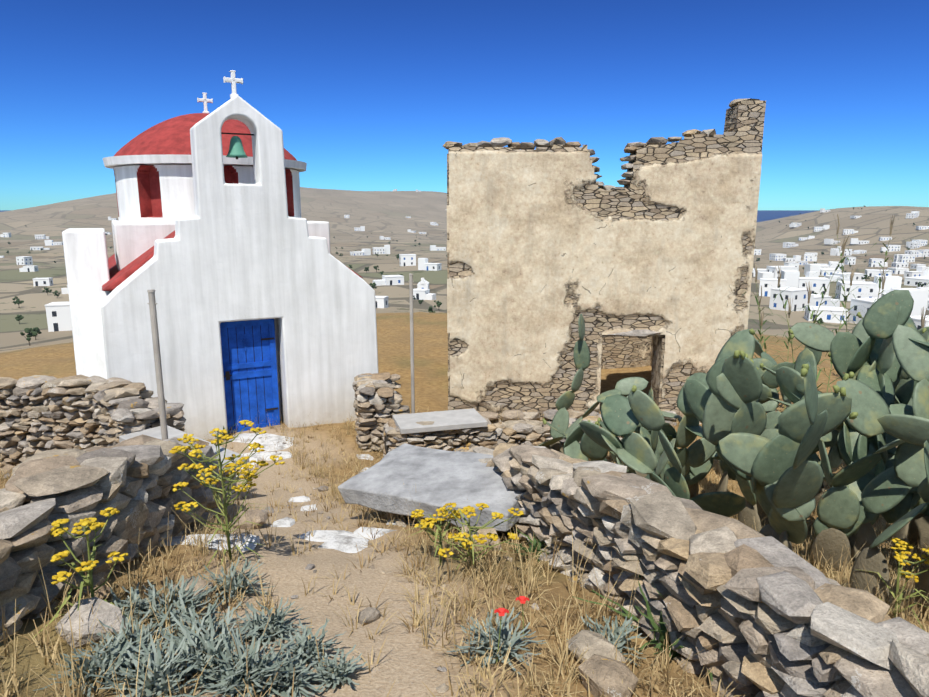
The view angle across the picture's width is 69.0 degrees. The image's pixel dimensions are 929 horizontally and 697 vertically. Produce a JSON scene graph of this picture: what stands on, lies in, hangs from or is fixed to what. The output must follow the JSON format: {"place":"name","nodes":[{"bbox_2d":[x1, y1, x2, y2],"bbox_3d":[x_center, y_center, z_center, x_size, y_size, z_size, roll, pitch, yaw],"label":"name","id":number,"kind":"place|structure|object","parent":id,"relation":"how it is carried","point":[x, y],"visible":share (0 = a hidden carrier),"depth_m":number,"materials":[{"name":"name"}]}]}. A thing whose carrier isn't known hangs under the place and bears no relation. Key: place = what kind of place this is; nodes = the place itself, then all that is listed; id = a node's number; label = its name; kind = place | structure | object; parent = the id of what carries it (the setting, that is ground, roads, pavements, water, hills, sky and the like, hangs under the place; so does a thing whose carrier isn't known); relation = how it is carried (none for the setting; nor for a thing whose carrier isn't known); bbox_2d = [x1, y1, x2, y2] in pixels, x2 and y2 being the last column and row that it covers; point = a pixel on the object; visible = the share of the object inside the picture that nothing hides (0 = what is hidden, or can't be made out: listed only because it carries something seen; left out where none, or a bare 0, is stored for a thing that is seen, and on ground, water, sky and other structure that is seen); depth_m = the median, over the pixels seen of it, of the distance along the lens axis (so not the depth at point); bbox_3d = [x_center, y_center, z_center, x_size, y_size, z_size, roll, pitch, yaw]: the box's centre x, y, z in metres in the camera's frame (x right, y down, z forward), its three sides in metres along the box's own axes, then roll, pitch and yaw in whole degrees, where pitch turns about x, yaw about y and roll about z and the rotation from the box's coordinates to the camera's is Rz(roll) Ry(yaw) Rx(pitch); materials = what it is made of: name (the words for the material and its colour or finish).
{"place":"outdoors","nodes":[
{"label":"outdoors","id":0,"kind":"place"},
{"bbox_2d":[197,70,242,112],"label":"crosses","id":1,"kind":"object","parent":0,"point":[233,80],"visible":0.85,"depth_m":9.79,"materials":[{"name":"white paint"}]},
{"bbox_2d":[0,210,819,221],"bbox_3d":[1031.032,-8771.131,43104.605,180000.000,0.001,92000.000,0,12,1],"label":"sea","id":2,"kind":"structure","parent":0,"point":[764,215],"depth_m":14055.21,"materials":[{"name":"blue liquid"}]},
{"bbox_2d":[0,187,928,696],"bbox_3d":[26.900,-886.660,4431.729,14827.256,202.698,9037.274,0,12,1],"label":"ground","id":3,"kind":"structure","parent":0,"point":[406,663],"depth_m":9.01,"materials":[{"name":"brown soil"}]},
{"bbox_2d":[111,291,280,419],"bbox_3d":[-4.804,-0.138,13.390,3.800,2.500,5.820,-6,13,-27],"label":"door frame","id":4,"kind":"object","parent":3,"relation":"on","point":[277,366],"depth_m":11.06,"materials":[{"name":"blue wood"}]},
{"bbox_2d":[102,230,361,290],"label":"red roof","id":5,"kind":"structure","parent":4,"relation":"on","point":[117,277],"depth_m":10.10,"materials":[{"name":"red paint"}]},
{"bbox_2d":[62,220,330,378],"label":"walls","id":6,"kind":"structure","parent":3,"relation":"on","point":[86,263],"depth_m":10.19,"materials":[{"name":"white paint"}]},
{"bbox_2d":[103,154,306,221],"bbox_3d":[-4.762,-2.943,12.733,3.540,1.100,3.540,0,12,1],"label":"dome drum","id":7,"kind":"object","parent":6,"relation":"on","point":[154,188],"visible":0.65,"depth_m":11.36,"materials":[{"name":"white paint"}]},
{"bbox_2d":[114,113,296,160],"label":"chapel dome","id":8,"kind":"structure","parent":7,"relation":"on","point":[170,136],"depth_m":11.46,"materials":[{"name":"red paint"}]},
{"bbox_2d":[101,95,378,439],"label":"church facade","id":9,"kind":"structure","parent":3,"relation":"on","point":[236,252],"depth_m":10.05,"materials":[{"name":"white paint"}]},
{"bbox_2d":[221,132,253,158],"bbox_3d":[-3.347,-2.982,9.963,0.536,0.370,0.320,0,12,1],"label":"bell","id":10,"kind":"object","parent":9,"relation":"in","point":[236,150],"visible":0.98,"depth_m":9.88,"materials":[{"name":"green metal"}]},
{"bbox_2d":[220,319,279,433],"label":"door","id":11,"kind":"structure","parent":9,"relation":"in","point":[249,367],"depth_m":10.63,"materials":[{"name":"blue wood"}]},
{"bbox_2d":[147,274,414,439],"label":"poles","id":12,"kind":"object","parent":3,"relation":"on","point":[152,303],"visible":0.58,"depth_m":5.99,"materials":[{"name":"wood"}]},
{"bbox_2d":[160,433,414,552],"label":"paving stones","id":13,"kind":"object","parent":3,"relation":"on","point":[344,541],"visible":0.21,"depth_m":4.88,"materials":[{"name":"grey stone"}]},
{"bbox_2d":[119,408,487,499],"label":"stone slabs","id":14,"kind":"structure","parent":3,"relation":"on","point":[451,420],"depth_m":9.36,"materials":[{"name":"grey stone"}]},
{"bbox_2d":[33,409,712,696],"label":"bushes","id":15,"kind":"object","parent":3,"relation":"on","point":[227,678],"visible":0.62,"depth_m":2.76,"materials":[{"name":"plant"}]},
{"bbox_2d":[0,372,928,696],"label":"dry stone walls","id":16,"kind":"structure","parent":3,"relation":"on","point":[782,618],"depth_m":3.33,"materials":[{"name":"grey stone"}]},
{"bbox_2d":[338,443,526,531],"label":"stone slab","id":17,"kind":"structure","parent":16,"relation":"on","point":[432,480],"depth_m":5.13,"materials":[{"name":"grey stone"}]},
{"bbox_2d":[0,399,928,696],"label":"dry grass","id":18,"kind":"structure","parent":3,"relation":"on","point":[514,577],"depth_m":3.42,"materials":[{"name":"plant"}]},
{"bbox_2d":[0,189,928,331],"bbox_3d":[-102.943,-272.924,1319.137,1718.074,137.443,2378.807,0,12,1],"label":"houses","id":19,"kind":"structure","parent":3,"relation":"on","point":[58,314],"depth_m":264.94,"materials":[{"name":"white paint"}]},
{"bbox_2d":[6,205,925,345],"bbox_3d":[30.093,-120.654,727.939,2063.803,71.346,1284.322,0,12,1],"label":"trees","id":20,"kind":"object","parent":3,"relation":"on","point":[35,331],"visible":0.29,"depth_m":241.56,"materials":[{"name":"green plant"}]},
{"bbox_2d":[33,420,928,637],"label":"yellow wildflowers","id":21,"kind":"object","parent":3,"relation":"on","point":[93,524],"visible":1,"depth_m":3.92,"materials":[{"name":"yellow plant"}]},
{"bbox_2d":[494,596,528,664],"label":"poppies","id":22,"kind":"object","parent":3,"relation":"on","point":[503,611],"visible":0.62,"depth_m":2.80,"materials":[{"name":"red plant"}]},
{"bbox_2d":[434,98,759,425],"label":"ruin stones","id":23,"kind":"object","parent":3,"relation":"on","point":[503,142],"visible":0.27,"depth_m":11.11,"materials":[{"name":"grey stone"}]},
{"bbox_2d":[447,101,765,421],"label":"ruined building wall","id":24,"kind":"structure","parent":23,"relation":"attached to","point":[547,247],"depth_m":11.27,"materials":[{"name":"beige paint"}]},
{"bbox_2d":[538,290,928,620],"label":"prickly pear","id":25,"kind":"object","parent":3,"relation":"on","point":[866,421],"visible":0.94,"depth_m":5.25,"materials":[{"name":"green plant"}]},
{"bbox_2d":[745,214,927,409],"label":"reeds","id":26,"kind":"object","parent":3,"relation":"on","point":[881,279],"visible":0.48,"depth_m":11.50,"materials":[{"name":"brown plant"}]},
{"bbox_2d":[0,0,928,209],"label":"sky","id":27,"kind":"structure","parent":0,"point":[369,95],"materials":[{"name":"blue"}]},
{"bbox_2d":[447,105,737,413],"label":"ruin wall edges","id":28,"kind":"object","parent":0,"point":[621,351],"depth_m":15.33,"materials":[{"name":"beige stone"}]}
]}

